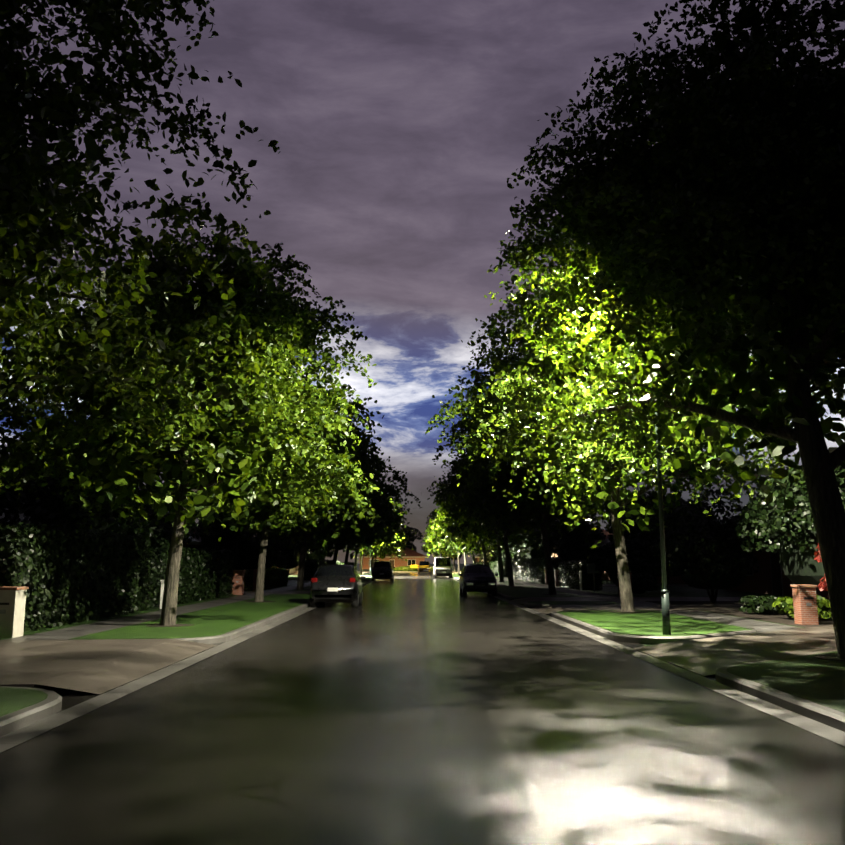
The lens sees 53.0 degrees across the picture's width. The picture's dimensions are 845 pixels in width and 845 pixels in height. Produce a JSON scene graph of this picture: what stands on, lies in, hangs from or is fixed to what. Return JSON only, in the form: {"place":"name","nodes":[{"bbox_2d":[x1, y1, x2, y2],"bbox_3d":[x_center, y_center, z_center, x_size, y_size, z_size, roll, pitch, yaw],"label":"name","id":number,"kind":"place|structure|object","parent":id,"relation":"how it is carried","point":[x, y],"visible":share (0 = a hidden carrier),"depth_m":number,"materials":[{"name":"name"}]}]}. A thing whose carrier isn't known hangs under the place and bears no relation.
{"place":"outdoors","nodes":[
{"label":"outdoors","id":0,"kind":"place"},
{"bbox_2d":[0,639,173,689],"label":"driveway","id":1,"kind":"structure","parent":0,"point":[28,663],"depth_m":13.47,"materials":[{"name":"concrete"}]},
{"bbox_2d":[195,522,258,567],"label":"yard tree","id":2,"kind":"object","parent":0,"point":[200,528],"depth_m":65.65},
{"bbox_2d":[253,569,256,590],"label":"letterbox pillar","id":3,"kind":"structure","parent":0,"point":[254,578],"depth_m":44.46,"materials":[{"name":"brick"}]},
{"bbox_2d":[231,591,309,593],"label":"driveway","id":4,"kind":"structure","parent":0,"point":[280,592],"depth_m":42.04,"materials":[{"name":"concrete"}]},
{"bbox_2d":[252,533,299,574],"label":"house","id":5,"kind":"structure","parent":0,"point":[293,571],"depth_m":106.09,"materials":[{"name":"brick"}]},
{"bbox_2d":[270,534,314,577],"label":"yard tree","id":6,"kind":"object","parent":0,"point":[293,559],"depth_m":83.00,"materials":[{"name":"plant"}]},
{"bbox_2d":[288,580,310,581],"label":"driveway","id":7,"kind":"structure","parent":0,"point":[296,580],"depth_m":68.64,"materials":[{"name":"concrete"}]},
{"bbox_2d":[50,564,661,696],"bbox_3d":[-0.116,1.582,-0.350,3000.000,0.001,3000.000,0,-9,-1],"label":"ground","id":8,"kind":"structure","parent":0,"point":[61,692],"depth_m":17.01,"materials":[{"name":"black plant"}]},
{"bbox_2d":[0,687,47,716],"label":"verge","id":9,"kind":"structure","parent":8,"relation":"on","point":[13,699],"depth_m":9.19,"materials":[{"name":"green plant"}]},
{"bbox_2d":[0,686,61,736],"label":"kerb","id":10,"kind":"structure","parent":8,"relation":"on","point":[51,704],"depth_m":8.55,"materials":[{"name":"concrete"}]},
{"bbox_2d":[3,420,154,535],"bbox_3d":[-12.771,3.048,31.465,5.763,7.462,6.742,0,-9,-1],"label":"yard tree","id":11,"kind":"object","parent":8,"relation":"on","point":[58,516],"depth_m":29.84,"materials":[{"name":"plant"}]},
{"bbox_2d":[36,639,216,693],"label":"driveway ramp","id":12,"kind":"structure","parent":8,"relation":"on","point":[103,677],"depth_m":12.33,"materials":[{"name":"concrete"}]},
{"bbox_2d":[0,0,291,483],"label":"tree","id":13,"kind":"object","parent":8,"relation":"on","point":[25,173],"depth_m":9.57,"materials":[{"name":"plant"}]},
{"bbox_2d":[109,508,192,548],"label":"tree","id":14,"kind":"object","parent":8,"relation":"on","point":[156,533],"depth_m":34.39,"materials":[{"name":"plant"}]},
{"bbox_2d":[0,574,308,639],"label":"front yards","id":15,"kind":"structure","parent":8,"relation":"on","point":[43,629],"depth_m":23.96,"materials":[{"name":"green plant"}]},
{"bbox_2d":[0,586,28,637],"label":"letterbox pillar","id":16,"kind":"structure","parent":15,"relation":"on","point":[12,605],"depth_m":16.86,"materials":[{"name":"concrete"}]},
{"bbox_2d":[0,508,30,525],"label":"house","id":17,"kind":"structure","parent":15,"relation":"on","point":[21,517],"depth_m":32.47,"materials":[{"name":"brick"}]},
{"bbox_2d":[0,520,153,632],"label":"hedge","id":18,"kind":"object","parent":15,"relation":"on","point":[38,532],"depth_m":20.91,"materials":[{"name":"plant"}]},
{"bbox_2d":[109,493,160,547],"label":"yard tree","id":19,"kind":"object","parent":15,"relation":"on","point":[147,505],"visible":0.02,"depth_m":37.34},
{"bbox_2d":[160,580,164,608],"bbox_3d":[-8.436,5.583,27.492,0.140,0.940,0.140,0,-9,-1],"label":"gate post","id":20,"kind":"object","parent":15,"relation":"on","point":[162,590],"visible":0.65,"depth_m":27.45,"materials":[{"name":"white paint"}]},
{"bbox_2d":[136,481,195,526],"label":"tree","id":21,"kind":"object","parent":15,"relation":"on","point":[138,488],"depth_m":109.31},
{"bbox_2d":[144,545,236,607],"bbox_3d":[-9.291,6.064,33.784,1.532,2.190,11.395,0,-9,-1],"label":"hedge","id":22,"kind":"object","parent":15,"relation":"on","point":[212,558],"depth_m":32.65,"materials":[{"name":"plant"}]},
{"bbox_2d":[183,533,200,549],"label":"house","id":23,"kind":"structure","parent":15,"relation":"on","point":[194,543],"depth_m":57.14,"materials":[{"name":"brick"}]},
{"bbox_2d":[232,570,244,594],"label":"letterbox pillar","id":24,"kind":"structure","parent":15,"relation":"on","point":[238,581],"depth_m":39.34,"materials":[{"name":"brick"}]},
{"bbox_2d":[304,559,339,579],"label":"hedge","id":25,"kind":"object","parent":15,"relation":"on","point":[317,563],"depth_m":71.87,"materials":[{"name":"plant"}]},
{"bbox_2d":[340,561,354,566],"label":"hedge","id":26,"kind":"object","parent":15,"relation":"on","point":[351,563],"visible":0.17,"depth_m":111.53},
{"bbox_2d":[143,492,199,545],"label":"yard tree","id":27,"kind":"object","parent":8,"relation":"on","point":[193,530],"depth_m":49.87,"materials":[{"name":"plant"}]},
{"bbox_2d":[4,573,365,639],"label":"footpath","id":28,"kind":"structure","parent":8,"relation":"on","point":[79,631],"depth_m":21.36,"materials":[{"name":"concrete"}]},
{"bbox_2d":[68,594,309,639],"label":"verge","id":29,"kind":"structure","parent":8,"relation":"on","point":[218,620],"depth_m":21.61,"materials":[{"name":"green plant"}]},
{"bbox_2d":[147,624,193,626],"bbox_3d":[-6.024,4.812,19.928,1.198,0.092,0.906,-4,-10,23],"label":"soil patch","id":30,"kind":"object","parent":29,"relation":"on","point":[158,625],"visible":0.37,"depth_m":19.81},
{"bbox_2d":[78,602,309,643],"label":"kerb","id":31,"kind":"structure","parent":8,"relation":"on","point":[232,634],"depth_m":19.06,"materials":[{"name":"concrete"}]},
{"bbox_2d":[0,218,406,625],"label":"tree","id":32,"kind":"object","parent":8,"relation":"on","point":[290,328],"depth_m":19.36,"materials":[{"name":"plant"}]},
{"bbox_2d":[138,370,389,601],"bbox_3d":[-6.277,2.567,32.230,9.996,8.960,9.761,0,-9,-1],"label":"tree","id":33,"kind":"object","parent":8,"relation":"on","point":[259,521],"depth_m":32.26,"materials":[{"name":"plant"}]},
{"bbox_2d":[289,586,309,590],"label":"lawn","id":34,"kind":"structure","parent":8,"relation":"on","point":[307,587],"depth_m":45.01,"materials":[{"name":"green plant"}]},
{"bbox_2d":[299,540,334,560],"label":"yard tree","id":35,"kind":"object","parent":8,"relation":"on","point":[325,552],"depth_m":107.23,"materials":[{"name":"plant"}]},
{"bbox_2d":[211,421,433,589],"bbox_3d":[-5.605,4.349,47.931,12.395,10.576,10.818,0,-9,-1],"label":"tree","id":36,"kind":"object","parent":8,"relation":"on","point":[390,490],"depth_m":46.97,"materials":[{"name":"plant"}]},
{"bbox_2d":[290,453,407,563],"bbox_3d":[-5.701,6.686,61.287,9.210,10.325,10.622,0,-9,-1],"label":"tree","id":37,"kind":"object","parent":8,"relation":"on","point":[391,520],"depth_m":60.92,"materials":[{"name":"plant"}]},
{"bbox_2d":[316,488,401,570],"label":"tree","id":38,"kind":"object","parent":8,"relation":"on","point":[368,547],"depth_m":89.91,"materials":[{"name":"plant"}]},
{"bbox_2d":[320,483,403,564],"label":"tree","id":39,"kind":"object","parent":8,"relation":"on","point":[400,518],"depth_m":73.63,"materials":[{"name":"plant"}]},
{"bbox_2d":[360,507,404,574],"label":"tree","id":40,"kind":"object","parent":8,"relation":"on","point":[393,541],"depth_m":101.69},
{"bbox_2d":[354,529,412,564],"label":"tree","id":41,"kind":"object","parent":8,"relation":"on","point":[383,554],"depth_m":127.98,"materials":[{"name":"plant"}]},
{"bbox_2d":[353,510,416,572],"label":"tree","id":42,"kind":"object","parent":8,"relation":"on","point":[390,549],"depth_m":117.37,"materials":[{"name":"plant"}]},
{"bbox_2d":[357,547,426,568],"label":"house","id":43,"kind":"structure","parent":8,"relation":"on","point":[412,557],"depth_m":195.78,"materials":[{"name":"brick"}]},
{"bbox_2d":[399,526,422,551],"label":"tree","id":44,"kind":"object","parent":8,"relation":"on","point":[411,534],"depth_m":219.04,"materials":[{"name":"plant"}]},
{"bbox_2d":[421,508,469,573],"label":"tree","id":45,"kind":"object","parent":8,"relation":"on","point":[428,526],"depth_m":116.28,"materials":[{"name":"plant"}]},
{"bbox_2d":[422,519,487,572],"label":"tree","id":46,"kind":"object","parent":8,"relation":"on","point":[440,551],"depth_m":127.27,"materials":[{"name":"plant"}]},
{"bbox_2d":[427,506,492,564],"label":"tree","id":47,"kind":"object","parent":8,"relation":"on","point":[439,547],"depth_m":102.42,"materials":[{"name":"plant"}]},
{"bbox_2d":[423,482,514,563],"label":"tree","id":48,"kind":"object","parent":8,"relation":"on","point":[432,533],"depth_m":89.13,"materials":[{"name":"plant"}]},
{"bbox_2d":[431,493,523,563],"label":"tree","id":49,"kind":"object","parent":8,"relation":"on","point":[447,529],"depth_m":77.02,"materials":[{"name":"plant"}]},
{"bbox_2d":[479,549,497,561],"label":"yard tree","id":50,"kind":"object","parent":8,"relation":"on","point":[488,557],"depth_m":138.42,"materials":[{"name":"plant"}]},
{"bbox_2d":[459,578,523,584],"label":"verge","id":51,"kind":"structure","parent":8,"relation":"on","point":[502,583],"depth_m":60.22,"materials":[{"name":"green plant"}]},
{"bbox_2d":[427,416,565,585],"bbox_3d":[4.872,4.642,54.015,9.816,11.986,10.701,0,-9,-1],"label":"tree","id":52,"kind":"object","parent":8,"relation":"on","point":[464,506],"depth_m":53.82,"materials":[{"name":"plant"}]},
{"bbox_2d":[441,477,562,581],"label":"tree","id":53,"kind":"object","parent":8,"relation":"on","point":[460,528],"depth_m":64.46,"materials":[{"name":"plant"}]},
{"bbox_2d":[487,544,518,560],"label":"yard tree","id":54,"kind":"object","parent":8,"relation":"on","point":[496,552],"depth_m":117.83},
{"bbox_2d":[497,592,526,599],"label":"kerb","id":55,"kind":"structure","parent":8,"relation":"on","point":[505,596],"depth_m":37.27,"materials":[{"name":"concrete"}]},
{"bbox_2d":[511,597,538,603],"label":"driveway ramp","id":56,"kind":"structure","parent":8,"relation":"on","point":[522,600],"depth_m":34.57,"materials":[{"name":"concrete"}]},
{"bbox_2d":[510,535,553,558],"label":"yard tree","id":57,"kind":"object","parent":8,"relation":"on","point":[521,550],"depth_m":91.76,"materials":[{"name":"plant"}]},
{"bbox_2d":[523,601,548,607],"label":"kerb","id":58,"kind":"structure","parent":8,"relation":"on","point":[527,604],"depth_m":30.29,"materials":[{"name":"concrete"}]},
{"bbox_2d":[432,399,645,594],"bbox_3d":[5.449,3.058,40.464,9.917,10.682,10.334,0,-9,-1],"label":"tree","id":59,"kind":"object","parent":8,"relation":"on","point":[483,484],"depth_m":39.29,"materials":[{"name":"plant"}]},
{"bbox_2d":[497,586,585,596],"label":"verge","id":60,"kind":"structure","parent":8,"relation":"on","point":[527,591],"depth_m":41.98,"materials":[{"name":"green plant"}]},
{"bbox_2d":[531,605,568,613],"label":"driveway ramp","id":61,"kind":"structure","parent":8,"relation":"on","point":[548,609],"depth_m":28.02,"materials":[{"name":"concrete"}]},
{"bbox_2d":[528,601,620,604],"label":"verge","id":62,"kind":"structure","parent":8,"relation":"on","point":[576,602],"depth_m":31.41,"materials":[{"name":"concrete"}]},
{"bbox_2d":[550,524,605,556],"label":"yard tree","id":63,"kind":"object","parent":8,"relation":"on","point":[597,533],"depth_m":75.49,"materials":[{"name":"plant"}]},
{"bbox_2d":[425,234,805,611],"bbox_3d":[6.005,-0.020,25.280,11.635,11.799,10.116,0,-9,-1],"label":"tree","id":64,"kind":"object","parent":8,"relation":"on","point":[481,404],"depth_m":24.36,"materials":[{"name":"plant"}]},
{"bbox_2d":[495,576,799,632],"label":"footpath","id":65,"kind":"structure","parent":8,"relation":"on","point":[758,626],"depth_m":23.35,"materials":[{"name":"concrete"}]},
{"bbox_2d":[610,493,685,542],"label":"yard tree","id":66,"kind":"object","parent":8,"relation":"on","point":[651,502],"depth_m":54.65,"materials":[{"name":"plant"}]},
{"bbox_2d":[496,576,803,627],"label":"front yards","id":67,"kind":"structure","parent":8,"relation":"on","point":[681,591],"depth_m":42.50,"materials":[{"name":"green plant"}]},
{"bbox_2d":[487,561,507,577],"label":"hedge","id":68,"kind":"object","parent":67,"relation":"on","point":[494,566],"depth_m":92.93,"materials":[{"name":"plant"}]},
{"bbox_2d":[511,557,563,583],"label":"hedge","id":69,"kind":"object","parent":67,"relation":"on","point":[524,571],"depth_m":65.82,"materials":[{"name":"plant"}]},
{"bbox_2d":[544,569,547,584],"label":"letterbox pillar","id":70,"kind":"structure","parent":67,"relation":"on","point":[546,581],"depth_m":57.67,"materials":[{"name":"brick"}]},
{"bbox_2d":[554,570,558,585],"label":"letterbox pillar","id":71,"kind":"structure","parent":67,"relation":"on","point":[556,574],"depth_m":53.69,"materials":[{"name":"brick"}]},
{"bbox_2d":[557,559,602,589],"bbox_3d":[9.188,8.928,49.991,1.420,1.804,7.855,0,-9,-1],"label":"hedge","id":72,"kind":"object","parent":67,"relation":"on","point":[564,579],"depth_m":47.79,"materials":[{"name":"plant"}]},
{"bbox_2d":[579,571,581,589],"bbox_3d":[8.633,8.632,46.210,0.140,1.040,0.140,0,-9,-1],"label":"gate post","id":73,"kind":"object","parent":67,"relation":"on","point":[580,573],"visible":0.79,"depth_m":46.17,"materials":[{"name":"white paint"}]},
{"bbox_2d":[602,490,666,531],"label":"yard tree","id":74,"kind":"object","parent":67,"relation":"on","point":[640,500],"visible":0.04,"depth_m":60.72,"materials":[{"name":"plant"}]},
{"bbox_2d":[653,489,742,519],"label":"tree","id":75,"kind":"object","parent":67,"relation":"on","point":[720,504],"visible":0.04,"depth_m":95.26,"materials":[{"name":"plant"}]},
{"bbox_2d":[724,542,828,598],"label":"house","id":76,"kind":"structure","parent":67,"relation":"on","point":[771,578],"depth_m":40.39,"materials":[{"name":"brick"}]},
{"bbox_2d":[552,610,755,642],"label":"kerb","id":77,"kind":"structure","parent":8,"relation":"on","point":[604,633],"depth_m":17.59,"materials":[{"name":"concrete"}]},
{"bbox_2d":[557,610,752,635],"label":"verge","id":78,"kind":"structure","parent":8,"relation":"on","point":[648,623],"depth_m":20.55,"materials":[{"name":"green plant"}]},
{"bbox_2d":[608,611,646,612],"bbox_3d":[6.123,5.713,25.370,1.198,0.092,0.906,-4,-10,23],"label":"soil patch","id":79,"kind":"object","parent":78,"relation":"on","point":[628,612],"visible":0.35,"depth_m":25.06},
{"bbox_2d":[594,271,670,634],"bbox_3d":[4.298,0.522,18.013,1.610,7.830,0.300,0,-9,-1],"label":"street lamp","id":80,"kind":"object","parent":78,"relation":"on","point":[666,627],"visible":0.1,"depth_m":17.60,"materials":[{"name":"green"}]},
{"bbox_2d":[608,503,713,586],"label":"yard tree","id":81,"kind":"object","parent":8,"relation":"on","point":[637,532],"depth_m":44.66,"materials":[{"name":"plant"}]},
{"bbox_2d":[481,0,844,659],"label":"tree","id":82,"kind":"object","parent":8,"relation":"on","point":[689,290],"depth_m":13.68,"materials":[{"name":"plant"}]},
{"bbox_2d":[686,499,720,520],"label":"tree","id":83,"kind":"object","parent":8,"relation":"on","point":[704,508],"depth_m":112.57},
{"bbox_2d":[644,506,777,602],"bbox_3d":[10.769,4.984,31.545,5.305,3.680,5.867,0,-9,-1],"label":"tree","id":84,"kind":"object","parent":8,"relation":"on","point":[680,530],"depth_m":30.51,"materials":[{"name":"plant"}]},
{"bbox_2d":[648,601,832,627],"bbox_3d":[12.177,5.879,26.174,6.900,0.126,18.500,0,-9,-1],"label":"garden bed","id":85,"kind":"object","parent":8,"relation":"on","point":[780,619],"depth_m":24.29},
{"bbox_2d":[739,595,779,614],"bbox_3d":[9.842,5.268,24.488,1.329,0.571,1.516,0,-9,-1],"label":"shrub","id":86,"kind":"object","parent":85,"relation":"on","point":[753,603],"depth_m":24.14,"materials":[{"name":"plant"}]},
{"bbox_2d":[772,595,831,619],"bbox_3d":[9.988,4.797,22.017,1.545,0.658,1.667,0,-9,-1],"label":"shrub","id":87,"kind":"object","parent":85,"relation":"on","point":[784,605],"visible":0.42,"depth_m":21.79,"materials":[{"name":"plant"}]},
{"bbox_2d":[715,663,844,731],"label":"kerb","id":88,"kind":"structure","parent":8,"relation":"on","point":[830,717],"depth_m":9.40,"materials":[{"name":"concrete"}]},
{"bbox_2d":[726,651,844,712],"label":"verge","id":89,"kind":"structure","parent":8,"relation":"on","point":[814,680],"depth_m":10.97,"materials":[{"name":"green plant"}]},
{"bbox_2d":[813,656,844,660],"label":"soil patch","id":90,"kind":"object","parent":89,"relation":"on","point":[829,657],"visible":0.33,"depth_m":13.06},
{"bbox_2d":[734,465,844,589],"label":"tree","id":91,"kind":"object","parent":8,"relation":"on","point":[769,518],"depth_m":23.25,"materials":[{"name":"plant"}]},
{"bbox_2d":[790,585,818,624],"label":"letterbox pillar","id":92,"kind":"structure","parent":8,"relation":"on","point":[805,604],"depth_m":20.38,"materials":[{"name":"brick"}]},
{"bbox_2d":[814,544,827,596],"bbox_3d":[10.955,3.809,20.295,2.500,2.317,2.531,0,-9,-1],"label":"maple shrub","id":93,"kind":"object","parent":8,"relation":"on","point":[822,586],"visible":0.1,"depth_m":21.00,"materials":[{"name":"plant"}]},
{"bbox_2d":[369,547,370,575],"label":"street lamp","id":94,"kind":"object","parent":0,"point":[370,565],"visible":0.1,"depth_m":96.44,"materials":[{"name":"white"}]},
{"bbox_2d":[357,571,461,572],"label":"roundabout road","id":95,"kind":"structure","parent":0,"point":[405,572],"depth_m":140.10,"materials":[{"name":"asphalt"}]},
{"bbox_2d":[393,566,432,570],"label":"roundabout shrubs","id":96,"kind":"object","parent":95,"relation":"on","point":[399,568],"depth_m":146.31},
{"bbox_2d":[0,573,844,844],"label":"road","id":97,"kind":"structure","parent":0,"point":[414,709],"depth_m":7.27,"materials":[{"name":"asphalt"}]},
{"bbox_2d":[0,579,377,752],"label":"gutter","id":98,"kind":"object","parent":97,"relation":"on","point":[21,735],"depth_m":10.33,"materials":[{"name":"concrete"}]},
{"bbox_2d":[310,564,365,607],"bbox_3d":[-3.177,6.101,31.821,2.000,1.534,3.980,0,-9,-1],"label":"hatchback car","id":99,"kind":"object","parent":97,"relation":"on","point":[336,583],"visible":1,"depth_m":30.05,"materials":[{"name":"black metal"}]},
{"bbox_2d":[371,561,394,580],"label":"suv","id":100,"kind":"object","parent":97,"relation":"on","point":[382,569],"visible":1,"depth_m":72.63,"materials":[{"name":"black metal"}]},
{"bbox_2d":[418,561,429,573],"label":"car","id":101,"kind":"object","parent":97,"relation":"on","point":[423,566],"visible":1,"depth_m":124.61,"materials":[{"name":"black metal"}]},
{"bbox_2d":[433,557,453,577],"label":"white van","id":102,"kind":"object","parent":97,"relation":"on","point":[442,566],"visible":1,"depth_m":88.93,"materials":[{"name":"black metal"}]},
{"bbox_2d":[459,564,497,595],"bbox_3d":[2.752,7.828,42.226,1.960,1.524,3.830,0,-9,-1],"label":"car","id":103,"kind":"object","parent":97,"relation":"on","point":[477,577],"visible":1,"depth_m":40.92,"materials":[{"name":"black metal"}]},
{"bbox_2d":[446,576,844,745],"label":"gutter","id":104,"kind":"object","parent":97,"relation":"on","point":[816,727],"depth_m":10.74,"materials":[{"name":"concrete"}]},
{"bbox_2d":[633,641,747,675],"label":"driveway ramp","id":105,"kind":"structure","parent":97,"relation":"on","point":[698,661],"depth_m":13.73,"materials":[{"name":"concrete"}]},
{"bbox_2d":[0,0,844,563],"label":"sky","id":106,"kind":"structure","parent":0,"point":[400,128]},
{"bbox_2d":[423,543,461,559],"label":"tree","id":107,"kind":"object","parent":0,"point":[460,556],"depth_m":223.28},
{"bbox_2d":[551,530,612,556],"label":"house","id":108,"kind":"structure","parent":0,"point":[606,533],"depth_m":93.19,"materials":[{"name":"brick"}]},
{"bbox_2d":[497,584,687,585],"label":"driveway","id":109,"kind":"structure","parent":0,"point":[603,585],"depth_m":55.00,"materials":[{"name":"concrete"}]},
{"bbox_2d":[617,573,631,596],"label":"letterbox pillar","id":110,"kind":"structure","parent":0,"point":[618,584],"depth_m":36.94,"materials":[{"name":"brick"}]},
{"bbox_2d":[593,539,684,582],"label":"house","id":111,"kind":"structure","parent":0,"point":[676,579],"depth_m":70.83,"materials":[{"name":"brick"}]},
{"bbox_2d":[556,605,747,610],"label":"driveway","id":112,"kind":"structure","parent":0,"point":[654,607],"depth_m":27.94,"materials":[{"name":"concrete"}]},
{"bbox_2d":[529,597,828,600],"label":"driveway","id":113,"kind":"structure","parent":0,"point":[634,598],"depth_m":34.98,"materials":[{"name":"concrete"}]},
{"bbox_2d":[675,625,836,663],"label":"driveway","id":114,"kind":"structure","parent":0,"point":[751,648],"depth_m":15.29,"materials":[{"name":"concrete"}]}
]}

